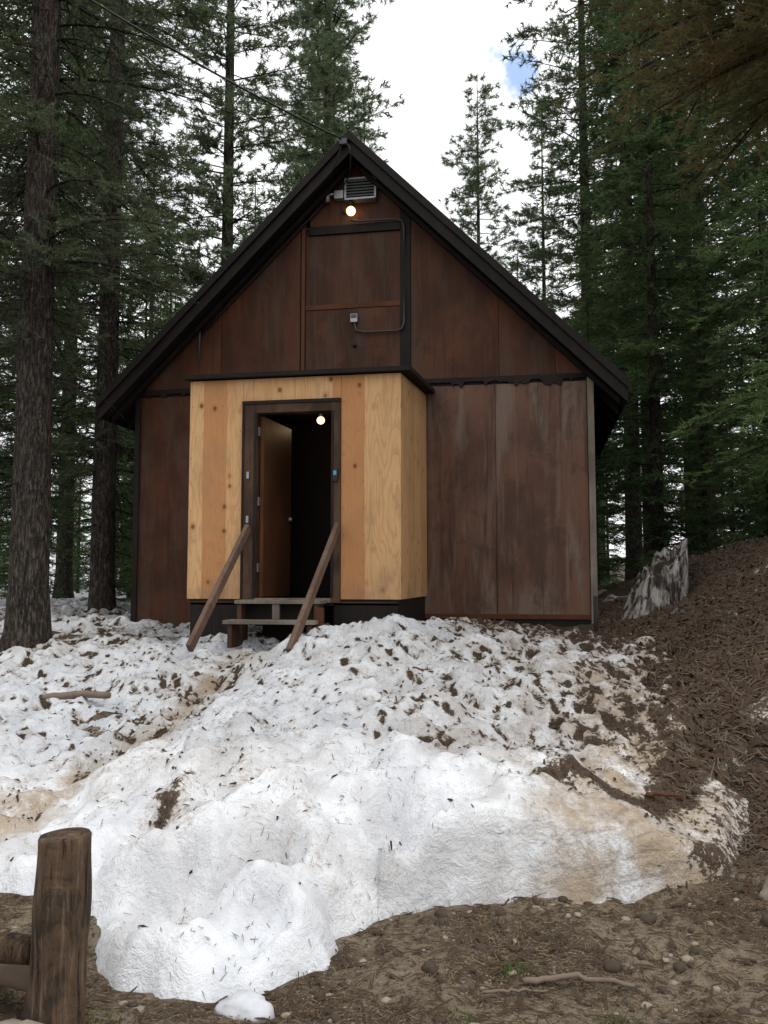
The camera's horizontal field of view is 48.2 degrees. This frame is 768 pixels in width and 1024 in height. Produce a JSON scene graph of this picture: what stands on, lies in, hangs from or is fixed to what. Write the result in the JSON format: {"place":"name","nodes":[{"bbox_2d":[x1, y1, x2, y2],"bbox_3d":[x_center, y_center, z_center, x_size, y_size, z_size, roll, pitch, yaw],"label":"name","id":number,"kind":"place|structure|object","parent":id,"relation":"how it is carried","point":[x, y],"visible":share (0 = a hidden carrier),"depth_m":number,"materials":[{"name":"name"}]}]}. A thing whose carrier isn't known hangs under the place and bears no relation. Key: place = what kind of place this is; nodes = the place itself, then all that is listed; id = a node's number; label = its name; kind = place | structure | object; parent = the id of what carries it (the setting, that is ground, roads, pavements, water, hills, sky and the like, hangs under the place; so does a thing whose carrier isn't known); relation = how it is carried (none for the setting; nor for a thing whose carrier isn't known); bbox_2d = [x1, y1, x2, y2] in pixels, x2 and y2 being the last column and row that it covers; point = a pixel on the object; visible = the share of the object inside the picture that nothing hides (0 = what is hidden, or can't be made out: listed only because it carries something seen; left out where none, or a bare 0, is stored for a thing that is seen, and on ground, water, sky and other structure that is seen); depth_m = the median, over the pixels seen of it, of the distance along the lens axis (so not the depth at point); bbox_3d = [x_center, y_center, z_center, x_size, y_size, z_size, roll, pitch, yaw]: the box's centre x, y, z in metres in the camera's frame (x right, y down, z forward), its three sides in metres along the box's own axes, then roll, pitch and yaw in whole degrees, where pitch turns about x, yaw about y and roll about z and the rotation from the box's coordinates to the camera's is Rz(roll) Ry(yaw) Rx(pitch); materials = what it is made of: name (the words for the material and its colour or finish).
{"place":"outdoors","nodes":[
{"label":"outdoors","id":0,"kind":"place"},
{"bbox_2d":[187,379,243,598],"bbox_3d":[-1.919,-0.266,9.784,0.640,2.500,0.020,-1,-5,10],"label":"porch panel","id":1,"kind":"object","parent":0,"point":[215,462],"visible":0.95,"depth_m":9.78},
{"bbox_2d":[105,155,354,425],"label":"roof slope","id":2,"kind":"structure","parent":0,"point":[128,414],"depth_m":12.21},
{"bbox_2d":[98,141,349,420],"bbox_3d":[-2.255,-3.245,11.984,3.620,3.866,0.042,-1,-5,10],"label":"barge board","id":3,"kind":"object","parent":2,"relation":"attached to","point":[223,281],"visible":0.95,"depth_m":11.96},
{"bbox_2d":[95,130,348,408],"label":"barge trim","id":4,"kind":"structure","parent":3,"relation":"attached to","point":[272,216],"depth_m":11.93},
{"bbox_2d":[339,138,346,145],"bbox_3d":[-0.557,-5.065,11.737,0.100,0.080,0.050,-1,-5,10],"label":"cable bracket","id":5,"kind":"object","parent":4,"relation":"attached to","point":[342,141],"visible":1,"depth_m":11.71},
{"bbox_2d":[90,0,341,138],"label":"power cable","id":6,"kind":"object","parent":5,"relation":"attached to","point":[192,60],"visible":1,"depth_m":10.63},
{"bbox_2d":[112,161,353,421],"bbox_3d":[-2.171,-3.123,12.249,3.550,3.606,0.080,-1,-5,10],"label":"fascia batten","id":7,"kind":"object","parent":2,"relation":"attached to","point":[235,289],"visible":1,"depth_m":12.22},
{"bbox_2d":[201,196,330,333],"bbox_3d":[-1.690,-3.524,12.267,1.921,1.915,0.034,-1,-5,10],"label":"trim strip","id":8,"kind":"object","parent":2,"relation":"attached to","point":[263,267],"visible":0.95,"depth_m":12.26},
{"bbox_2d":[240,405,244,599],"bbox_3d":[-1.599,-0.132,9.680,0.027,2.255,0.009,-1,-5,10],"label":"door casing","id":9,"kind":"object","parent":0,"point":[242,490],"depth_m":9.69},
{"bbox_2d":[242,398,340,404],"bbox_3d":[-1.046,-1.248,9.670,1.152,0.040,0.014,-1,-5,10],"label":"door casing","id":10,"kind":"object","parent":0,"point":[291,401],"depth_m":9.66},
{"bbox_2d":[244,375,340,400],"bbox_3d":[-1.040,-1.391,9.719,1.140,0.268,0.020,-1,-5,10],"label":"porch header","id":11,"kind":"object","parent":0,"point":[313,387],"visible":1,"depth_m":9.71},
{"bbox_2d":[257,402,330,414],"bbox_3d":[-1.003,-1.188,9.737,0.866,0.130,0.140,-1,-5,10],"label":"door frame head","id":12,"kind":"object","parent":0,"point":[294,408],"depth_m":9.68},
{"bbox_2d":[261,413,330,423],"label":"porch ceiling","id":13,"kind":"structure","parent":0,"point":[294,418],"depth_m":11.65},
{"bbox_2d":[190,597,421,605],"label":"porch floor","id":14,"kind":"structure","parent":0,"point":[326,604],"depth_m":9.46,"materials":[{"name":"brown wood"}]},
{"bbox_2d":[190,603,236,636],"bbox_3d":[-1.869,1.351,9.681,0.670,0.660,0.030,-1,-5,10],"label":"porch skirt","id":15,"kind":"object","parent":14,"relation":"attached to","point":[214,624],"visible":0.31,"depth_m":9.68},
{"bbox_2d":[259,424,330,595],"bbox_3d":[-1.219,-0.028,11.931,1.070,2.390,0.035,-1,-5,10],"label":"wall lining","id":16,"kind":"object","parent":14,"relation":"on","point":[311,487],"depth_m":11.88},
{"bbox_2d":[262,606,333,640],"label":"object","id":17,"kind":"object","parent":14,"relation":"attached to","point":[281,632],"visible":0.06,"depth_m":10.12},
{"bbox_2d":[333,603,397,625],"bbox_3d":[-0.200,1.327,9.387,0.720,0.660,0.030,-1,-5,10],"label":"porch skirt","id":18,"kind":"object","parent":14,"relation":"attached to","point":[348,614],"visible":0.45,"depth_m":9.40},
{"bbox_2d":[398,598,424,620],"bbox_3d":[0.339,1.405,10.422,0.040,0.670,2.200,-1,-5,10],"label":"porch skirt","id":19,"kind":"object","parent":14,"relation":"attached to","point":[414,609],"visible":0.41,"depth_m":10.44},
{"bbox_2d":[330,401,340,602],"bbox_3d":[-0.524,-0.128,9.567,0.107,2.270,0.140,-1,-5,10],"label":"door frame","id":20,"kind":"object","parent":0,"point":[336,408],"visible":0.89,"depth_m":9.49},
{"bbox_2d":[286,522,339,651],"bbox_3d":[-0.683,0.717,8.595,0.050,0.110,2.071,-1,32,12],"label":"handrail","id":21,"kind":"object","parent":20,"relation":"attached to","point":[300,623],"visible":0.8,"depth_m":8.47,"materials":[{"name":"brown wood"}]},
{"bbox_2d":[331,410,333,597],"bbox_3d":[-0.573,-0.099,9.498,0.026,2.080,0.006,-1,-5,10],"label":"door stop","id":22,"kind":"object","parent":20,"relation":"attached to","point":[332,444],"depth_m":9.52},
{"bbox_2d":[341,373,398,599],"bbox_3d":[-0.154,-0.291,9.474,0.654,2.500,0.020,-1,-5,10],"label":"porch panel","id":23,"kind":"object","parent":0,"point":[375,493],"visible":1,"depth_m":9.46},
{"bbox_2d":[0,540,767,1023],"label":"ground","id":24,"kind":"structure","parent":0,"point":[696,976],"depth_m":3.63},
{"bbox_2d":[0,320,64,594],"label":"fir tree","id":25,"kind":"object","parent":24,"relation":"on","point":[7,550],"visible":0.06,"depth_m":21.49,"materials":[{"name":"green plant"}]},
{"bbox_2d":[0,262,78,599],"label":"fir tree","id":26,"kind":"object","parent":24,"relation":"on","point":[6,531],"visible":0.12,"depth_m":19.15,"materials":[{"name":"green plant"}]},
{"bbox_2d":[23,827,91,1023],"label":"wooden post","id":27,"kind":"object","parent":24,"relation":"on","point":[60,926],"visible":1,"depth_m":2.97,"materials":[{"name":"brown wood"}]},
{"bbox_2d":[0,964,28,991],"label":"wooden rail","id":28,"kind":"object","parent":27,"relation":"attached to","point":[14,976],"visible":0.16,"depth_m":3.17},
{"bbox_2d":[0,932,30,964],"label":"wooden rail","id":29,"kind":"object","parent":27,"relation":"attached to","point":[15,948],"visible":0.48,"depth_m":3.06,"materials":[{"name":"brown wood"}]},
{"bbox_2d":[0,0,128,549],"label":"fir tree","id":30,"kind":"object","parent":24,"relation":"on","point":[2,232],"visible":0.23,"depth_m":13.28,"materials":[{"name":"green plant"}]},
{"bbox_2d":[0,0,144,605],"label":"fir tree","id":31,"kind":"object","parent":24,"relation":"on","point":[6,459],"visible":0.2,"depth_m":16.47,"materials":[{"name":"green plant"}]},
{"bbox_2d":[0,0,192,597],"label":"pine tree","id":32,"kind":"object","parent":24,"relation":"on","point":[66,585],"visible":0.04,"depth_m":24.91,"materials":[{"name":"green plant"}]},
{"bbox_2d":[65,295,135,602],"bbox_3d":[-5.807,-1.360,18.731,1.937,7.392,2.096,3,-6,-35],"label":"fir tree","id":33,"kind":"object","parent":24,"relation":"on","point":[87,530],"visible":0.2,"depth_m":18.50,"materials":[{"name":"green plant"}]},
{"bbox_2d":[0,0,216,610],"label":"fir tree","id":34,"kind":"object","parent":24,"relation":"on","point":[106,444],"visible":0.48,"depth_m":13.78,"materials":[{"name":"green plant"}]},
{"bbox_2d":[5,0,226,457],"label":"pine tree","id":35,"kind":"object","parent":24,"relation":"on","point":[160,172],"visible":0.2,"depth_m":21.14,"materials":[{"name":"green plant"}]},
{"bbox_2d":[0,0,240,652],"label":"fir tree","id":36,"kind":"object","parent":24,"relation":"on","point":[27,621],"visible":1,"depth_m":10.41,"materials":[{"name":"green plant"}]},
{"bbox_2d":[84,238,167,594],"bbox_3d":[-6.567,-2.527,23.374,2.994,10.560,2.768,2,-5,-21],"label":"fir tree","id":37,"kind":"object","parent":24,"relation":"on","point":[145,331],"visible":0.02,"depth_m":23.32,"materials":[{"name":"green plant"}]},
{"bbox_2d":[117,240,187,603],"bbox_3d":[-4.293,-1.676,17.465,2.076,7.920,2.246,2,-5,-27],"label":"fir tree","id":38,"kind":"object","parent":24,"relation":"on","point":[170,315],"visible":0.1,"depth_m":17.58,"materials":[{"name":"green plant"}]},
{"bbox_2d":[123,0,337,334],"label":"pine tree","id":39,"kind":"object","parent":24,"relation":"on","point":[228,194],"visible":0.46,"depth_m":23.11,"materials":[{"name":"green plant"}]},
{"bbox_2d":[214,989,274,1023],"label":"snow chunk","id":40,"kind":"object","parent":24,"relation":"on","point":[250,1005],"visible":0.89,"depth_m":3.19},
{"bbox_2d":[271,0,367,195],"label":"pine tree","id":41,"kind":"object","parent":24,"relation":"on","point":[304,90],"visible":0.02,"depth_m":29.74,"materials":[{"name":"green plant"}]},
{"bbox_2d":[269,1,369,179],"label":"pine tree","id":42,"kind":"object","parent":24,"relation":"on","point":[287,54],"visible":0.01,"depth_m":35.18,"materials":[{"name":"green plant"}]},
{"bbox_2d":[240,0,406,243],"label":"pine tree","id":43,"kind":"object","parent":24,"relation":"on","point":[317,13],"visible":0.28,"depth_m":26.37,"materials":[{"name":"green plant"}]},
{"bbox_2d":[294,23,360,181],"bbox_3d":[-1.503,-5.513,23.680,3.542,16.550,4.210,-2,-5,19],"label":"pine tree","id":44,"kind":"object","parent":24,"relation":"on","point":[338,87],"visible":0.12,"depth_m":23.95,"materials":[{"name":"green plant"}]},
{"bbox_2d":[142,229,590,613],"bbox_3d":[0.065,-1.286,14.634,6.437,6.910,5.450,-1,-5,10],"label":"back structure","id":45,"kind":"object","parent":24,"relation":"on","point":[434,384],"visible":0.06,"depth_m":11.75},
{"bbox_2d":[130,395,141,621],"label":"corner trim","id":46,"kind":"structure","parent":45,"relation":"attached to","point":[133,615],"depth_m":12.35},
{"bbox_2d":[136,396,190,626],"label":"wall panel","id":47,"kind":"structure","parent":45,"relation":"attached to","point":[163,519],"depth_m":12.30,"materials":[{"name":"brown wood"}]},
{"bbox_2d":[145,309,221,389],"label":"wall panel","id":48,"kind":"structure","parent":45,"relation":"attached to","point":[185,361],"depth_m":12.40,"materials":[{"name":"brown wood"}]},
{"bbox_2d":[221,225,300,372],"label":"wall panel","id":49,"kind":"structure","parent":45,"relation":"attached to","point":[261,323],"depth_m":12.27,"materials":[{"name":"brown wood"}]},
{"bbox_2d":[301,228,305,369],"bbox_3d":[-1.145,-2.843,12.176,0.050,2.420,0.038,-1,-5,10],"label":"batten","id":50,"kind":"object","parent":45,"relation":"attached to","point":[303,290],"visible":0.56,"depth_m":12.17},
{"bbox_2d":[182,365,434,393],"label":"porch roof","id":51,"kind":"structure","parent":45,"relation":"attached to","point":[414,377],"depth_m":9.69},
{"bbox_2d":[242,404,260,599],"bbox_3d":[-1.512,-0.114,9.740,0.166,2.270,0.140,-1,-5,10],"label":"door frame","id":52,"kind":"object","parent":51,"relation":"attached to","point":[250,410],"visible":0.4,"depth_m":9.69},
{"bbox_2d":[186,524,250,651],"bbox_3d":[-1.701,0.745,8.951,0.050,0.100,1.808,-1,39,16],"label":"handrail","id":53,"kind":"object","parent":52,"relation":"attached to","point":[203,619],"visible":1,"depth_m":8.84,"materials":[{"name":"brown wood"}]},
{"bbox_2d":[252,413,256,596],"bbox_3d":[-1.459,-0.086,9.654,0.027,2.080,0.006,-1,-5,10],"label":"door stop","id":54,"kind":"object","parent":52,"relation":"attached to","point":[254,508],"depth_m":9.65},
{"bbox_2d":[259,417,264,596],"bbox_3d":[-1.391,-0.067,9.761,0.044,2.060,0.006,-1,-5,15],"label":"door edge","id":55,"kind":"object","parent":52,"relation":"attached to","point":[261,510],"depth_m":9.76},
{"bbox_2d":[263,417,291,596],"bbox_3d":[-1.279,-0.034,10.178,0.040,2.060,0.860,-1,-5,15],"label":"open door","id":56,"kind":"structure","parent":52,"relation":"attached to","point":[277,513],"depth_m":10.15,"materials":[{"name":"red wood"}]},
{"bbox_2d":[306,230,399,305],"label":"wall panel","id":57,"kind":"structure","parent":45,"relation":"attached to","point":[353,268],"depth_m":12.10,"materials":[{"name":"brown wood"}]},
{"bbox_2d":[306,306,399,369],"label":"wall panel","id":58,"kind":"structure","parent":45,"relation":"attached to","point":[332,336],"depth_m":12.02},
{"bbox_2d":[306,300,399,310],"bbox_3d":[-0.440,-2.897,12.058,1.360,0.070,0.033,-1,-5,10],"label":"batten","id":59,"kind":"object","parent":45,"relation":"attached to","point":[352,305],"visible":1,"depth_m":12.04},
{"bbox_2d":[307,167,399,229],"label":"wall panel","id":60,"kind":"structure","parent":45,"relation":"attached to","point":[332,214],"depth_m":12.17,"materials":[{"name":"brown wood"}]},
{"bbox_2d":[310,221,399,236],"bbox_3d":[-0.412,-4.000,12.129,1.300,0.120,0.058,-1,-5,10],"label":"header board","id":61,"kind":"object","parent":45,"relation":"attached to","point":[356,228],"visible":1,"depth_m":12.10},
{"bbox_2d":[351,218,404,332],"bbox_3d":[-0.086,-3.307,11.956,0.769,1.642,0.052,-1,-5,10],"label":"conduit pipe","id":62,"kind":"object","parent":61,"relation":"attached to","point":[403,225],"visible":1,"depth_m":11.93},
{"bbox_2d":[400,209,410,365],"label":"vertical trim","id":63,"kind":"structure","parent":45,"relation":"attached to","point":[405,284],"depth_m":11.92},
{"bbox_2d":[255,618,590,626],"bbox_3d":[-0.409,1.693,11.691,6.300,0.500,0.019,-1,-5,10],"label":"foundation skirt","id":64,"kind":"object","parent":45,"relation":"attached to","point":[560,622],"visible":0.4,"depth_m":11.25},
{"bbox_2d":[410,218,498,379],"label":"wall panel","id":65,"kind":"structure","parent":45,"relation":"attached to","point":[454,318],"depth_m":11.80,"materials":[{"name":"brown wood"}]},
{"bbox_2d":[425,384,496,613],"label":"wall panel","id":66,"kind":"structure","parent":45,"relation":"attached to","point":[461,507],"depth_m":11.57,"materials":[{"name":"brown wood"}]},
{"bbox_2d":[425,614,590,619],"bbox_3d":[1.605,1.381,11.333,2.200,0.065,0.026,-1,-5,10],"label":"bottom batten","id":67,"kind":"object","parent":66,"relation":"attached to","point":[535,616],"visible":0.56,"depth_m":11.29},
{"bbox_2d":[426,373,587,387],"bbox_3d":[1.640,-1.762,11.582,2.170,0.160,0.030,-1,-5,10],"label":"tar band","id":68,"kind":"object","parent":45,"relation":"attached to","point":[547,379],"visible":0.95,"depth_m":11.55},
{"bbox_2d":[499,298,554,375],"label":"wall panel","id":69,"kind":"structure","parent":45,"relation":"attached to","point":[525,348],"depth_m":11.60,"materials":[{"name":"brown wood"}]},
{"bbox_2d":[495,381,590,614],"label":"wall panel","id":70,"kind":"structure","parent":45,"relation":"attached to","point":[543,553],"depth_m":11.39,"materials":[{"name":"brown wood"}]},
{"bbox_2d":[555,348,582,373],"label":"wall panel","id":71,"kind":"structure","parent":45,"relation":"attached to","point":[564,364],"depth_m":11.48,"materials":[{"name":"brown wood"}]},
{"bbox_2d":[587,377,597,623],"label":"corner trim","id":72,"kind":"structure","parent":45,"relation":"attached to","point":[592,487],"depth_m":11.25,"materials":[{"name":"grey wood"}]},
{"bbox_2d":[0,566,767,1002],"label":"snow bank","id":73,"kind":"structure","parent":24,"relation":"on","point":[574,846],"depth_m":4.99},
{"bbox_2d":[42,690,110,699],"bbox_3d":[-2.688,1.599,7.425,0.727,0.117,0.152,-1,-5,10],"label":"fallen branch","id":74,"kind":"object","parent":73,"relation":"on","point":[84,694],"visible":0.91,"depth_m":7.42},
{"bbox_2d":[227,624,247,647],"bbox_3d":[-1.578,1.322,9.260,0.050,0.249,0.520,-1,-5,10],"label":"step stringer","id":75,"kind":"object","parent":73,"relation":"on","point":[237,635],"visible":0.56,"depth_m":9.15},
{"bbox_2d":[222,619,317,624],"bbox_3d":[-1.179,1.158,9.029,1.000,0.040,0.260,-1,-5,10],"label":"step tread","id":76,"kind":"object","parent":73,"relation":"on","point":[266,622],"visible":0.8,"depth_m":8.93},
{"bbox_2d":[246,604,313,619],"bbox_3d":[-1.112,1.113,9.413,0.880,0.210,0.030,-1,-5,10],"label":"step riser","id":77,"kind":"object","parent":76,"relation":"on","point":[264,611],"visible":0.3,"depth_m":9.42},
{"bbox_2d":[234,600,325,603],"bbox_3d":[-1.126,0.978,9.345,0.960,0.040,0.270,-1,-5,10],"label":"landing board","id":78,"kind":"object","parent":76,"relation":"on","point":[275,602],"visible":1,"depth_m":9.22,"materials":[{"name":"grey wood"}]},
{"bbox_2d":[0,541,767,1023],"bbox_3d":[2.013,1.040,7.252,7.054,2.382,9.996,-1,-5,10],"label":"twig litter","id":79,"kind":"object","parent":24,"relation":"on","point":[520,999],"visible":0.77,"depth_m":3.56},
{"bbox_2d":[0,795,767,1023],"bbox_3d":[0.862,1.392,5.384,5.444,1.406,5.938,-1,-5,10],"label":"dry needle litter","id":80,"kind":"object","parent":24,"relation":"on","point":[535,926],"visible":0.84,"depth_m":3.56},
{"bbox_2d":[0,544,767,1023],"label":"soil clods","id":81,"kind":"object","parent":24,"relation":"on","point":[432,968],"visible":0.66,"depth_m":3.68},
{"bbox_2d":[0,569,767,999],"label":"fallen needles","id":82,"kind":"object","parent":24,"relation":"on","point":[410,735],"depth_m":5.29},
{"bbox_2d":[4,562,767,994],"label":"bark debris","id":83,"kind":"object","parent":24,"relation":"on","point":[556,728],"visible":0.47,"depth_m":6.41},
{"bbox_2d":[11,826,767,1023],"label":"pebbles","id":84,"kind":"object","parent":24,"relation":"on","point":[684,958],"visible":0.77,"depth_m":3.59,"materials":[{"name":"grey stone"}]},
{"bbox_2d":[87,941,699,1023],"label":"grass tufts","id":85,"kind":"object","parent":24,"relation":"on","point":[508,969],"visible":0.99,"depth_m":3.20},
{"bbox_2d":[438,70,539,296],"bbox_3d":[3.651,-6.317,30.655,5.381,19.665,5.231,4,-6,-44],"label":"pine tree","id":86,"kind":"object","parent":24,"relation":"on","point":[474,186],"visible":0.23,"depth_m":30.75,"materials":[{"name":"green plant"}]},
{"bbox_2d":[505,237,534,291],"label":"fir tree","id":87,"kind":"object","parent":24,"relation":"on","point":[518,244],"visible":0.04,"depth_m":25.31,"materials":[{"name":"green plant"}]},
{"bbox_2d":[501,105,613,481],"bbox_3d":[5.148,-5.424,27.988,3.644,17.023,4.331,4,-6,-38],"label":"pine tree","id":88,"kind":"object","parent":24,"relation":"on","point":[542,231],"visible":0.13,"depth_m":28.23,"materials":[{"name":"green plant"}]},
{"bbox_2d":[485,0,671,585],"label":"pine tree","id":89,"kind":"object","parent":24,"relation":"on","point":[549,253],"visible":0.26,"depth_m":25.83,"materials":[{"name":"green plant"}]},
{"bbox_2d":[570,255,637,582],"bbox_3d":[4.318,-1.796,18.014,2.096,7.392,1.937,-2,-5,21],"label":"fir tree","id":90,"kind":"object","parent":24,"relation":"on","point":[587,329],"visible":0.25,"depth_m":17.86,"materials":[{"name":"green plant"}]},
{"bbox_2d":[531,0,734,580],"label":"fir tree","id":91,"kind":"object","parent":24,"relation":"on","point":[623,320],"visible":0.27,"depth_m":20.88,"materials":[{"name":"green plant"}]},
{"bbox_2d":[618,538,688,620],"bbox_3d":[3.355,1.002,10.847,0.980,1.342,0.984,-1,-5,10],"label":"weathered stump","id":92,"kind":"object","parent":24,"relation":"on","point":[662,579],"visible":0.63,"depth_m":10.69,"materials":[{"name":"grey wood"}]},
{"bbox_2d":[550,0,767,204],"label":"pine tree","id":93,"kind":"object","parent":24,"relation":"on","point":[744,34],"visible":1,"depth_m":9.31,"materials":[{"name":"green plant"}]},
{"bbox_2d":[566,0,756,572],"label":"fir tree","id":94,"kind":"object","parent":24,"relation":"on","point":[657,444],"visible":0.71,"depth_m":15.77,"materials":[{"name":"green plant"}]},
{"bbox_2d":[577,0,746,566],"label":"fir tree","id":95,"kind":"object","parent":24,"relation":"on","point":[666,488],"visible":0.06,"depth_m":23.64,"materials":[{"name":"green plant"}]},
{"bbox_2d":[572,0,765,556],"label":"pine tree","id":96,"kind":"object","parent":24,"relation":"on","point":[599,264],"visible":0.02,"depth_m":22.30,"materials":[{"name":"green plant"}]},
{"bbox_2d":[590,0,767,552],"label":"fir tree","id":97,"kind":"object","parent":24,"relation":"on","point":[636,329],"visible":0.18,"depth_m":17.89,"materials":[{"name":"green plant"}]},
{"bbox_2d":[656,230,756,555],"bbox_3d":[5.513,-1.896,15.119,1.797,6.336,1.661,3,-6,-36],"label":"fir tree","id":98,"kind":"object","parent":24,"relation":"on","point":[702,508],"visible":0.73,"depth_m":14.96,"materials":[{"name":"green plant"}]},
{"bbox_2d":[649,0,767,540],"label":"fir tree","id":99,"kind":"object","parent":24,"relation":"on","point":[726,209],"visible":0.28,"depth_m":15.46,"materials":[{"name":"green plant"}]},
{"bbox_2d":[666,1,767,503],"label":"fir tree","id":100,"kind":"object","parent":24,"relation":"on","point":[762,401],"visible":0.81,"depth_m":12.15,"materials":[{"name":"green plant"}]},
{"bbox_2d":[676,14,767,547],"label":"fir tree","id":101,"kind":"object","parent":24,"relation":"on","point":[734,375],"visible":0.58,"depth_m":13.99,"materials":[{"name":"green plant"}]},
{"bbox_2d":[0,0,767,556],"label":"sky","id":102,"kind":"structure","parent":0,"point":[427,49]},
{"bbox_2d":[399,373,413,599],"bbox_3d":[0.262,-0.309,9.900,0.020,2.604,1.001,-1,-5,10],"label":"porch side panel","id":103,"kind":"object","parent":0,"point":[406,517],"visible":1,"depth_m":9.79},
{"bbox_2d":[413,384,426,597],"bbox_3d":[0.459,-0.287,11.018,0.020,2.740,1.255,-1,-5,10],"label":"porch side panel","id":104,"kind":"object","parent":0,"point":[420,498],"visible":0.79,"depth_m":10.97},
{"bbox_2d":[354,158,622,452],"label":"roof slope","id":105,"kind":"structure","parent":0,"point":[515,303],"depth_m":11.72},
{"bbox_2d":[353,160,619,404],"bbox_3d":[1.325,-3.173,11.634,3.550,3.606,0.080,-1,-5,10],"label":"fascia batten","id":106,"kind":"object","parent":105,"relation":"attached to","point":[496,291],"visible":1,"depth_m":11.58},
{"bbox_2d":[349,140,627,401],"bbox_3d":[1.310,-3.296,11.357,3.620,3.866,0.042,-1,-5,10],"label":"barge board","id":107,"kind":"object","parent":105,"relation":"attached to","point":[559,334],"visible":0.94,"depth_m":11.30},
{"bbox_2d":[349,130,629,388],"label":"barge trim","id":108,"kind":"structure","parent":107,"relation":"attached to","point":[543,307],"depth_m":11.27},
{"bbox_2d":[598,536,767,854],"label":"hillside","id":109,"kind":"structure","parent":0,"point":[678,766],"depth_m":7.85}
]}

